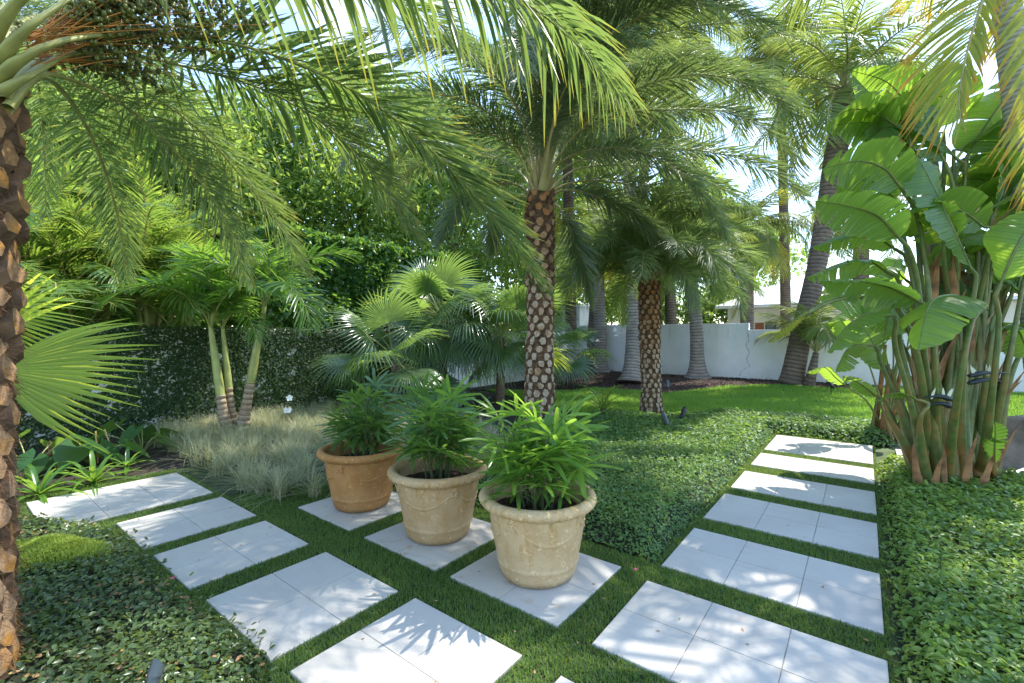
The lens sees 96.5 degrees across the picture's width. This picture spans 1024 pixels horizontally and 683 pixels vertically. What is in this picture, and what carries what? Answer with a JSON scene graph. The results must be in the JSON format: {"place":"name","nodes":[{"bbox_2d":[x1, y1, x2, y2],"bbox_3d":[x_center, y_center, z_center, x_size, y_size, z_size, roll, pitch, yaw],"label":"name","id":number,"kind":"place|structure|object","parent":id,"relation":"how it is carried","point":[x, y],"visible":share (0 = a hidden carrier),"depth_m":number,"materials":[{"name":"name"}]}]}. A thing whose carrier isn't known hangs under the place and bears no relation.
{"place":"outdoors","nodes":[
{"label":"outdoors","id":0,"kind":"place"},
{"bbox_2d":[45,440,56,467],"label":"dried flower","id":1,"kind":"object","parent":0,"point":[49,448],"visible":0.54,"depth_m":5.50,"materials":[{"name":"plant"}]},
{"bbox_2d":[0,512,279,682],"bbox_3d":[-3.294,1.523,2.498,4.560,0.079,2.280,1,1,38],"label":"plants","id":2,"kind":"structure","parent":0,"point":[16,677],"depth_m":2.35,"materials":[{"name":"green plant"}]},
{"bbox_2d":[16,532,112,573],"bbox_3d":[-3.207,1.398,3.084,0.905,0.171,0.456,0,1,-9],"label":"stonecrop mound","id":3,"kind":"object","parent":2,"relation":"on","point":[84,546],"visible":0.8,"depth_m":3.05,"materials":[{"name":"green plant"}]},
{"bbox_2d":[9,517,264,682],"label":"leaf litter","id":4,"kind":"object","parent":2,"relation":"on","point":[118,666],"visible":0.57,"depth_m":2.44,"materials":[{"name":"plant"}]},
{"bbox_2d":[146,658,164,682],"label":"garden spotlight","id":5,"kind":"object","parent":2,"relation":"on","point":[155,671],"visible":1,"depth_m":1.90,"materials":[{"name":"grey metal"}]},
{"bbox_2d":[0,0,648,679],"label":"date palm","id":6,"kind":"object","parent":2,"relation":"on","point":[110,38],"visible":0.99,"depth_m":2.84,"materials":[{"name":"green plant"}]},
{"bbox_2d":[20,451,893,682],"bbox_3d":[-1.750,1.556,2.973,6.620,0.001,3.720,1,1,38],"label":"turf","id":7,"kind":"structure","parent":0,"point":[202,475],"depth_m":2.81,"materials":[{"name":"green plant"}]},
{"bbox_2d":[19,390,902,682],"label":"ground","id":8,"kind":"structure","parent":0,"point":[880,451],"depth_m":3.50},
{"bbox_2d":[19,134,112,296],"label":"areca palm","id":9,"kind":"object","parent":8,"relation":"on","point":[34,256],"visible":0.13,"depth_m":6.66,"materials":[{"name":"green plant"}]},
{"bbox_2d":[2,3,134,216],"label":"broadleaf tree","id":10,"kind":"object","parent":8,"relation":"on","point":[58,122],"visible":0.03,"depth_m":12.17,"materials":[{"name":"green plant"}]},
{"bbox_2d":[23,218,114,337],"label":"christmas palm","id":11,"kind":"object","parent":8,"relation":"on","point":[74,317],"visible":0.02,"depth_m":6.83,"materials":[{"name":"green plant"}]},
{"bbox_2d":[18,193,209,326],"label":"areca palm","id":12,"kind":"object","parent":8,"relation":"on","point":[76,268],"visible":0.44,"depth_m":6.91,"materials":[{"name":"green plant"}]},
{"bbox_2d":[26,473,212,524],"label":"paving slab","id":13,"kind":"structure","parent":8,"relation":"on","point":[122,499],"depth_m":4.39,"materials":[{"name":"concrete"}]},
{"bbox_2d":[32,225,221,327],"bbox_3d":[-10.059,-0.513,7.324,1.742,4.051,9.531,1,1,38],"label":"hedge","id":14,"kind":"object","parent":8,"relation":"on","point":[163,322],"visible":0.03,"depth_m":9.51,"materials":[{"name":"green plant"}]},
{"bbox_2d":[23,27,231,324],"bbox_3d":[-12.984,-3.868,14.413,9.089,10.723,8.544,-1,1,-40],"label":"broadleaf tree","id":15,"kind":"object","parent":8,"relation":"on","point":[83,90],"visible":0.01,"depth_m":12.41,"materials":[{"name":"green plant"}]},
{"bbox_2d":[64,211,227,334],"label":"christmas palm","id":16,"kind":"object","parent":8,"relation":"on","point":[178,314],"visible":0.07,"depth_m":7.86,"materials":[{"name":"green plant"}]},
{"bbox_2d":[23,150,293,327],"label":"areca palm","id":17,"kind":"object","parent":8,"relation":"on","point":[171,230],"visible":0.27,"depth_m":7.77,"materials":[{"name":"green plant"}]},
{"bbox_2d":[21,74,338,327],"bbox_3d":[-9.422,-3.126,13.135,7.954,9.262,8.698,0,1,9],"label":"broadleaf tree","id":18,"kind":"object","parent":8,"relation":"on","point":[260,147],"visible":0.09,"depth_m":11.94,"materials":[{"name":"green plant"}]},
{"bbox_2d":[116,497,256,549],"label":"paving slab","id":19,"kind":"structure","parent":8,"relation":"on","point":[160,528],"depth_m":3.88,"materials":[{"name":"concrete"}]},
{"bbox_2d":[153,521,307,589],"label":"paving slab","id":20,"kind":"structure","parent":8,"relation":"on","point":[237,549],"depth_m":3.32,"materials":[{"name":"concrete"}]},
{"bbox_2d":[130,68,375,328],"bbox_3d":[-8.168,-3.572,15.585,9.904,10.089,9.554,1,1,38],"label":"broadleaf tree","id":21,"kind":"object","parent":8,"relation":"on","point":[287,166],"visible":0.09,"depth_m":13.88,"materials":[{"name":"green plant"}]},
{"bbox_2d":[14,327,578,449],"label":"garden wall","id":22,"kind":"structure","parent":8,"relation":"on","point":[295,350],"depth_m":8.28,"materials":[{"name":"white paint"}]},
{"bbox_2d":[14,323,477,450],"bbox_3d":[-4.287,0.589,9.584,0.165,1.826,10.974,1,1,38],"label":"ivy","id":23,"kind":"object","parent":22,"relation":"attached to","point":[234,354],"visible":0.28,"depth_m":7.91,"materials":[{"name":"green plant"}]},
{"bbox_2d":[14,390,579,498],"bbox_3d":[-2.921,1.512,6.459,6.100,0.001,12.600,1,1,38],"label":"soil bed","id":24,"kind":"object","parent":8,"relation":"on","point":[156,455],"visible":0.1,"depth_m":5.88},
{"bbox_2d":[14,462,100,503],"bbox_3d":[-4.697,1.374,4.548,0.984,0.287,1.136,1,1,38],"label":"crinum lily","id":25,"kind":"object","parent":24,"relation":"on","point":[34,485],"visible":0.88,"depth_m":4.54,"materials":[{"name":"green plant"}]},
{"bbox_2d":[15,429,110,474],"bbox_3d":[-5.556,1.255,5.239,1.190,0.545,1.351,1,1,38],"label":"elephant ear","id":26,"kind":"object","parent":24,"relation":"on","point":[39,462],"visible":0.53,"depth_m":5.16},
{"bbox_2d":[25,450,143,496],"bbox_3d":[-4.492,1.355,4.956,0.885,0.313,1.068,0,1,-1],"label":"crinum lily","id":27,"kind":"object","parent":24,"relation":"on","point":[95,474],"visible":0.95,"depth_m":4.88,"materials":[{"name":"green plant"}]},
{"bbox_2d":[14,178,157,447],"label":"fan palm","id":28,"kind":"object","parent":24,"relation":"on","point":[54,378],"visible":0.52,"depth_m":3.52,"materials":[{"name":"green plant"}]},
{"bbox_2d":[23,435,150,479],"bbox_3d":[-5.331,1.402,5.691,1.192,0.484,1.163,1,1,38],"label":"elephant ear","id":29,"kind":"object","parent":24,"relation":"on","point":[68,449],"visible":0.65,"depth_m":5.45},
{"bbox_2d":[95,431,98,462],"bbox_3d":[-5.201,1.333,5.719,0.049,0.426,0.017,0,1,10],"label":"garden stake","id":30,"kind":"object","parent":24,"relation":"on","point":[96,442],"visible":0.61,"depth_m":5.71,"materials":[{"name":"beige wood"}]},
{"bbox_2d":[81,446,155,475],"bbox_3d":[-4.610,1.406,5.512,0.687,0.195,0.752,0,1,1],"label":"crinum lily","id":31,"kind":"object","parent":24,"relation":"on","point":[126,458],"visible":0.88,"depth_m":5.52,"materials":[{"name":"green plant"}]},
{"bbox_2d":[83,417,182,450],"bbox_3d":[-5.149,1.335,6.308,1.149,0.624,0.931,0,1,-23],"label":"elephant ear","id":32,"kind":"object","parent":24,"relation":"on","point":[131,431],"visible":0.69,"depth_m":6.19},
{"bbox_2d":[92,236,286,428],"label":"christmas palm","id":33,"kind":"object","parent":24,"relation":"on","point":[224,289],"visible":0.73,"depth_m":6.91,"materials":[{"name":"green plant"}]},
{"bbox_2d":[121,256,271,423],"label":"christmas palm","id":34,"kind":"object","parent":24,"relation":"on","point":[226,315],"visible":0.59,"depth_m":7.11,"materials":[{"name":"green plant"}]},
{"bbox_2d":[158,236,364,433],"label":"christmas palm","id":35,"kind":"object","parent":24,"relation":"on","point":[244,414],"visible":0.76,"depth_m":7.01,"materials":[{"name":"green plant"}]},
{"bbox_2d":[283,395,292,428],"bbox_3d":[-3.726,1.199,7.753,0.226,0.632,0.400,0,1,-4],"label":"orchid","id":36,"kind":"object","parent":24,"relation":"on","point":[288,409],"visible":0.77,"depth_m":7.63,"materials":[{"name":"white plant"}]},
{"bbox_2d":[306,285,475,413],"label":"fan palm","id":37,"kind":"object","parent":24,"relation":"on","point":[357,368],"visible":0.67,"depth_m":8.87,"materials":[{"name":"green plant"}]},
{"bbox_2d":[365,252,515,401],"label":"fan palm","id":38,"kind":"object","parent":24,"relation":"on","point":[427,279],"visible":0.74,"depth_m":9.90,"materials":[{"name":"green plant"}]},
{"bbox_2d":[431,282,577,403],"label":"fan palm","id":39,"kind":"object","parent":24,"relation":"on","point":[512,310],"visible":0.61,"depth_m":9.94,"materials":[{"name":"green plant"}]},
{"bbox_2d":[334,0,866,432],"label":"date palm","id":40,"kind":"object","parent":24,"relation":"on","point":[625,18],"visible":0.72,"depth_m":6.74,"materials":[{"name":"green plant"}]},
{"bbox_2d":[568,384,636,411],"bbox_3d":[1.873,1.208,9.316,1.472,0.748,1.451,-1,1,-36],"label":"cycad","id":41,"kind":"object","parent":24,"relation":"on","point":[604,400],"visible":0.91,"depth_m":9.27,"materials":[{"name":"green plant"}]},
{"bbox_2d":[206,552,397,662],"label":"paving slab","id":42,"kind":"structure","parent":8,"relation":"on","point":[295,605],"depth_m":2.73,"materials":[{"name":"stone"}]},
{"bbox_2d":[86,398,525,542],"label":"variegated grass","id":43,"kind":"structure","parent":8,"relation":"on","point":[198,440],"depth_m":5.95,"materials":[{"name":"green plant"}]},
{"bbox_2d":[184,31,503,327],"bbox_3d":[-6.073,-4.418,16.534,10.996,11.761,10.083,1,1,38],"label":"broadleaf tree","id":44,"kind":"object","parent":8,"relation":"on","point":[345,189],"visible":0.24,"depth_m":14.13,"materials":[{"name":"green plant"}]},
{"bbox_2d":[298,491,401,531],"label":"paving slab","id":45,"kind":"structure","parent":8,"relation":"on","point":[333,514],"depth_m":4.05,"materials":[{"name":"concrete"}]},
{"bbox_2d":[316,440,403,512],"bbox_3d":[-1.402,1.250,4.268,0.786,0.541,0.786,0,1,15],"label":"terracotta pot","id":46,"kind":"object","parent":45,"relation":"on","point":[360,484],"visible":0.84,"depth_m":4.02,"materials":[{"name":"ceramic"}]},
{"bbox_2d":[306,368,402,455],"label":"lady palm","id":47,"kind":"object","parent":46,"relation":"on","point":[361,425],"visible":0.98,"depth_m":4.17,"materials":[{"name":"plant"}]},
{"bbox_2d":[234,218,483,330],"bbox_3d":[-3.509,-0.645,12.444,2.033,4.164,6.836,1,1,38],"label":"hedge","id":48,"kind":"object","parent":8,"relation":"on","point":[384,257],"visible":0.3,"depth_m":10.86,"materials":[{"name":"green plant"}]},
{"bbox_2d":[290,598,521,682],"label":"paving slab","id":49,"kind":"structure","parent":8,"relation":"on","point":[414,640],"depth_m":2.25,"materials":[{"name":"stone"}]},
{"bbox_2d":[364,517,493,570],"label":"paving slab","id":50,"kind":"structure","parent":8,"relation":"on","point":[395,538],"depth_m":3.43,"materials":[{"name":"concrete"}]},
{"bbox_2d":[387,454,486,544],"bbox_3d":[-0.589,1.259,3.644,0.786,0.541,0.786,-1,1,-31],"label":"terracotta pot","id":51,"kind":"object","parent":50,"relation":"on","point":[436,510],"visible":0.88,"depth_m":3.40,"materials":[{"name":"beige ceramic"}]},
{"bbox_2d":[373,372,499,478],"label":"lady palm","id":52,"kind":"object","parent":51,"relation":"on","point":[438,420],"visible":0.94,"depth_m":3.50,"materials":[{"name":"plant"}]},
{"bbox_2d":[317,58,582,330],"bbox_3d":[-2.455,-5.022,19.007,11.681,12.895,11.688,1,1,38],"label":"broadleaf tree","id":53,"kind":"object","parent":8,"relation":"on","point":[456,243],"visible":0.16,"depth_m":16.52,"materials":[{"name":"green plant"}]},
{"bbox_2d":[106,443,868,681],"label":"path litter","id":54,"kind":"object","parent":8,"relation":"on","point":[534,671],"visible":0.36,"depth_m":2.76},
{"bbox_2d":[431,125,586,331],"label":"broadleaf tree","id":55,"kind":"object","parent":8,"relation":"on","point":[502,253],"visible":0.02,"depth_m":22.93,"materials":[{"name":"green plant"}]},
{"bbox_2d":[450,550,620,628],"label":"paving slab","id":56,"kind":"structure","parent":8,"relation":"on","point":[555,606],"depth_m":2.86,"materials":[{"name":"stone"}]},
{"bbox_2d":[478,475,596,588],"bbox_3d":[0.170,1.268,3.056,0.786,0.541,0.786,1,1,32],"label":"terracotta pot","id":57,"kind":"object","parent":56,"relation":"on","point":[538,548],"visible":0.82,"depth_m":2.81,"materials":[{"name":"beige ceramic"}]},
{"bbox_2d":[458,389,623,510],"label":"lady palm","id":58,"kind":"object","parent":57,"relation":"on","point":[543,449],"visible":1,"depth_m":2.93,"materials":[{"name":"plant"}]},
{"bbox_2d":[488,214,608,329],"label":"broadleaf tree","id":59,"kind":"object","parent":8,"relation":"on","point":[556,268],"visible":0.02,"depth_m":24.97,"materials":[{"name":"green plant"}]},
{"bbox_2d":[473,0,652,331],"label":"coconut palm","id":60,"kind":"object","parent":8,"relation":"on","point":[568,200],"visible":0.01,"depth_m":18.80,"materials":[{"name":"green plant"}]},
{"bbox_2d":[555,676,573,682],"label":"paving slab","id":61,"kind":"structure","parent":8,"relation":"on","point":[561,679],"depth_m":2.09,"materials":[{"name":"stone"}]},
{"bbox_2d":[561,305,588,331],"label":"wall pillar","id":62,"kind":"structure","parent":8,"relation":"on","point":[582,314],"depth_m":19.02,"materials":[{"name":"white paint"}]},
{"bbox_2d":[510,141,664,324],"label":"broadleaf tree","id":63,"kind":"object","parent":8,"relation":"on","point":[559,196],"visible":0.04,"depth_m":24.21,"materials":[{"name":"green plant"}]},
{"bbox_2d":[556,274,666,329],"bbox_3d":[4.081,-1.052,20.978,5.956,4.911,1.224,1,1,38],"label":"hedge","id":64,"kind":"object","parent":8,"relation":"on","point":[662,302],"depth_m":20.08,"materials":[{"name":"green plant"}]},
{"bbox_2d":[661,412,669,425],"bbox_3d":[2.457,1.337,7.291,0.087,0.406,0.178,0,1,-10],"label":"garden spotlight","id":65,"kind":"object","parent":8,"relation":"on","point":[664,418],"visible":0.91,"depth_m":7.29,"materials":[{"name":"grey metal"}]},
{"bbox_2d":[679,407,686,418],"bbox_3d":[2.930,1.329,7.836,0.087,0.406,0.178,1,1,42],"label":"garden spotlight","id":66,"kind":"object","parent":8,"relation":"on","point":[683,411],"visible":0.85,"depth_m":7.83,"materials":[{"name":"black metal"}]},
{"bbox_2d":[609,142,776,323],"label":"broadleaf tree","id":67,"kind":"object","parent":8,"relation":"on","point":[678,300],"visible":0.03,"depth_m":28.34,"materials":[{"name":"green plant"}]},
{"bbox_2d":[679,294,729,323],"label":"broadleaf tree","id":68,"kind":"object","parent":8,"relation":"on","point":[708,316],"visible":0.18,"depth_m":26.40,"materials":[{"name":"green plant"}]},
{"bbox_2d":[701,278,755,322],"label":"broadleaf tree","id":69,"kind":"object","parent":8,"relation":"on","point":[725,312],"visible":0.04,"depth_m":29.44,"materials":[{"name":"green plant"}]},
{"bbox_2d":[592,581,888,682],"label":"paving slab","id":70,"kind":"structure","parent":8,"relation":"on","point":[702,641],"depth_m":2.31,"materials":[{"name":"stone"}]},
{"bbox_2d":[661,528,883,635],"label":"paving slab","id":71,"kind":"structure","parent":8,"relation":"on","point":[852,595],"depth_m":3.00,"materials":[{"name":"concrete"}]},
{"bbox_2d":[656,435,890,636],"bbox_3d":[3.120,1.528,4.892,1.270,0.001,5.280,1,1,38],"label":"turf strip","id":72,"kind":"object","parent":8,"relation":"on","point":[822,554],"visible":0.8,"depth_m":3.81,"materials":[{"name":"green plant"}]},
{"bbox_2d":[697,0,866,329],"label":"coconut palm","id":73,"kind":"object","parent":8,"relation":"on","point":[783,70],"visible":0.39,"depth_m":22.70,"materials":[{"name":"green plant"}]},
{"bbox_2d":[728,215,837,299],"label":"broadleaf tree","id":74,"kind":"object","parent":8,"relation":"on","point":[794,259],"visible":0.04,"depth_m":33.15,"materials":[{"name":"green plant"}]},
{"bbox_2d":[704,493,878,559],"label":"paving slab","id":75,"kind":"structure","parent":8,"relation":"on","point":[849,535],"depth_m":3.83,"materials":[{"name":"concrete"}]},
{"bbox_2d":[579,323,1023,392],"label":"garden wall","id":76,"kind":"structure","parent":8,"relation":"on","point":[732,350],"depth_m":15.04,"materials":[{"name":"white paint"}]},
{"bbox_2d":[731,471,876,515],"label":"paving slab","id":77,"kind":"structure","parent":8,"relation":"on","point":[852,499],"depth_m":4.61,"materials":[{"name":"concrete"}]},
{"bbox_2d":[751,453,874,484],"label":"paving slab","id":78,"kind":"structure","parent":8,"relation":"on","point":[826,469],"depth_m":5.45,"materials":[{"name":"concrete"}]},
{"bbox_2d":[765,435,872,464],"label":"paving slab","id":79,"kind":"structure","parent":8,"relation":"on","point":[848,452],"depth_m":6.36,"materials":[{"name":"concrete"}]},
{"bbox_2d":[806,255,924,441],"bbox_3d":[5.839,0.052,7.092,2.765,2.893,0.659,0,1,-20],"label":"bird of paradise","id":80,"kind":"object","parent":8,"relation":"on","point":[879,420],"visible":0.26,"depth_m":6.89,"materials":[{"name":"green plant"}]},
{"bbox_2d":[715,268,1019,329],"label":"house","id":81,"kind":"structure","parent":8,"relation":"on","point":[772,297],"depth_m":24.77,"materials":[{"name":"white paint"}]},
{"bbox_2d":[755,323,763,329],"bbox_3d":[13.508,0.106,24.925,0.413,2.250,0.047,1,1,38],"label":"door","id":82,"kind":"structure","parent":81,"relation":"in","point":[758,326],"depth_m":24.89,"materials":[{"name":"brown wood"}]},
{"bbox_2d":[765,322,780,329],"bbox_3d":[14.087,-0.462,24.462,0.914,1.200,0.055,1,1,38],"label":"window","id":83,"kind":"structure","parent":81,"relation":"in","point":[768,326],"depth_m":24.53,"materials":[{"name":"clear glass"}]},
{"bbox_2d":[760,0,1023,368],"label":"coconut palm","id":84,"kind":"object","parent":8,"relation":"on","point":[1005,23],"visible":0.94,"depth_m":4.63,"materials":[{"name":"green plant"}]},
{"bbox_2d":[768,63,1023,485],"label":"bird of paradise","id":85,"kind":"object","parent":8,"relation":"on","point":[948,316],"visible":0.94,"depth_m":4.60,"materials":[{"name":"green plant"}]},
{"bbox_2d":[874,453,1023,682],"bbox_3d":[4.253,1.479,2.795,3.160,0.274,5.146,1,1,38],"label":"ground cover","id":86,"kind":"object","parent":8,"relation":"on","point":[943,611],"visible":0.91,"depth_m":2.84,"materials":[{"name":"green plant"}]},
{"bbox_2d":[895,449,1023,474],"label":"paving slab","id":87,"kind":"structure","parent":8,"relation":"on","point":[898,451],"depth_m":6.08,"materials":[{"name":"concrete"}]},
{"bbox_2d":[1,0,998,324],"label":"sky","id":88,"kind":"structure","parent":0,"point":[282,7],"materials":[{"name":"white"}]},
{"bbox_2d":[475,416,896,559],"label":"ground cover soil","id":89,"kind":"structure","parent":0,"point":[634,540],"depth_m":4.14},
{"bbox_2d":[475,407,898,560],"bbox_3d":[2.364,1.396,6.786,7.623,0.299,4.198,-1,1,-36],"label":"ground cover","id":90,"kind":"object","parent":89,"relation":"on","point":[723,422],"visible":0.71,"depth_m":5.67,"materials":[{"name":"green plant"}]},
{"bbox_2d":[487,375,1023,421],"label":"lawn","id":91,"kind":"structure","parent":0,"point":[736,393],"depth_m":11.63,"materials":[{"name":"green plant"}]},
{"bbox_2d":[553,174,769,413],"bbox_3d":[2.501,-0.774,9.049,4.437,4.646,4.763,1,1,38],"label":"date palm","id":92,"kind":"object","parent":91,"relation":"on","point":[635,257],"visible":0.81,"depth_m":8.33,"materials":[{"name":"green plant"}]},
{"bbox_2d":[666,380,668,393],"bbox_3d":[4.080,1.235,11.976,0.094,0.439,0.192,0,1,19],"label":"garden spotlight","id":93,"kind":"object","parent":91,"relation":"on","point":[667,384],"visible":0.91,"depth_m":11.96,"materials":[{"name":"grey metal"}]},
{"bbox_2d":[466,371,884,392],"bbox_3d":[4.461,1.317,12.933,9.840,0.198,7.080,1,1,38],"label":"mulch bed","id":94,"kind":"object","parent":91,"relation":"on","point":[672,386],"visible":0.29,"depth_m":14.12,"materials":[{"name":"brown wood"}]},
{"bbox_2d":[507,314,617,387],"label":"fan palm","id":95,"kind":"object","parent":94,"relation":"on","point":[578,365],"visible":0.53,"depth_m":13.74,"materials":[{"name":"green plant"}]},
{"bbox_2d":[525,185,625,371],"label":"coconut palm","id":96,"kind":"object","parent":94,"relation":"on","point":[591,314],"visible":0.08,"depth_m":17.52,"materials":[{"name":"green plant"}]},
{"bbox_2d":[515,77,664,372],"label":"coconut palm","id":97,"kind":"object","parent":94,"relation":"on","point":[599,317],"visible":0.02,"depth_m":17.20,"materials":[{"name":"green plant"}]},
{"bbox_2d":[603,327,621,339],"bbox_3d":[3.697,-0.308,17.078,0.794,0.486,0.347,0,1,25],"label":"orchid","id":98,"kind":"object","parent":97,"relation":"attached to","point":[616,335],"visible":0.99,"depth_m":17.07,"materials":[{"name":"white plant"}]},
{"bbox_2d":[557,35,724,382],"bbox_3d":[3.785,-4.055,14.786,5.431,10.874,5.449,1,1,38],"label":"coconut palm","id":99,"kind":"object","parent":94,"relation":"on","point":[630,373],"visible":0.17,"depth_m":14.47,"materials":[{"name":"green plant"}]},
{"bbox_2d":[576,10,746,368],"bbox_3d":[4.811,-4.790,15.558,5.746,12.140,5.573,1,1,38],"label":"coconut palm","id":100,"kind":"object","parent":94,"relation":"on","point":[690,98],"visible":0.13,"depth_m":14.94,"materials":[{"name":"green plant"}]},
{"bbox_2d":[625,213,758,378],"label":"coconut palm","id":101,"kind":"object","parent":94,"relation":"on","point":[697,368],"visible":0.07,"depth_m":14.83,"materials":[{"name":"grey plant"}]},
{"bbox_2d":[752,293,867,385],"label":"young coconut palm","id":102,"kind":"object","parent":94,"relation":"on","point":[817,333],"visible":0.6,"depth_m":12.82,"materials":[{"name":"green plant"}]},
{"bbox_2d":[743,0,969,384],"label":"coconut palm","id":103,"kind":"object","parent":94,"relation":"on","point":[862,49],"visible":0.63,"depth_m":13.03,"materials":[{"name":"green plant"}]},
{"bbox_2d":[827,381,833,394],"bbox_3d":[7.941,1.158,11.371,0.098,0.456,0.200,0,1,2],"label":"garden spotlight","id":104,"kind":"object","parent":91,"relation":"on","point":[831,385],"visible":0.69,"depth_m":11.36,"materials":[{"name":"black metal"}]},
{"bbox_2d":[1002,415,1023,469],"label":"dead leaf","id":105,"kind":"object","parent":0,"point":[1013,457],"visible":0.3,"depth_m":5.06,"materials":[{"name":"grey"}]},
{"label":"road","id":106,"kind":"structure","parent":0,"visible":0},
{"bbox_2d":[632,0,754,323],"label":"coconut palm","id":107,"kind":"object","parent":106,"relation":"on","point":[670,312],"visible":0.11,"depth_m":19.80,"materials":[{"name":"green plant"}]},
{"bbox_2d":[692,174,813,329],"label":"coconut palm","id":108,"kind":"object","parent":106,"relation":"on","point":[773,249],"visible":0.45,"depth_m":18.66,"materials":[{"name":"green plant"}]},
{"bbox_2d":[783,140,941,279],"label":"coconut palm","id":109,"kind":"object","parent":106,"relation":"on","point":[861,254],"visible":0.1,"depth_m":19.31,"materials":[{"name":"green plant"}]}
]}

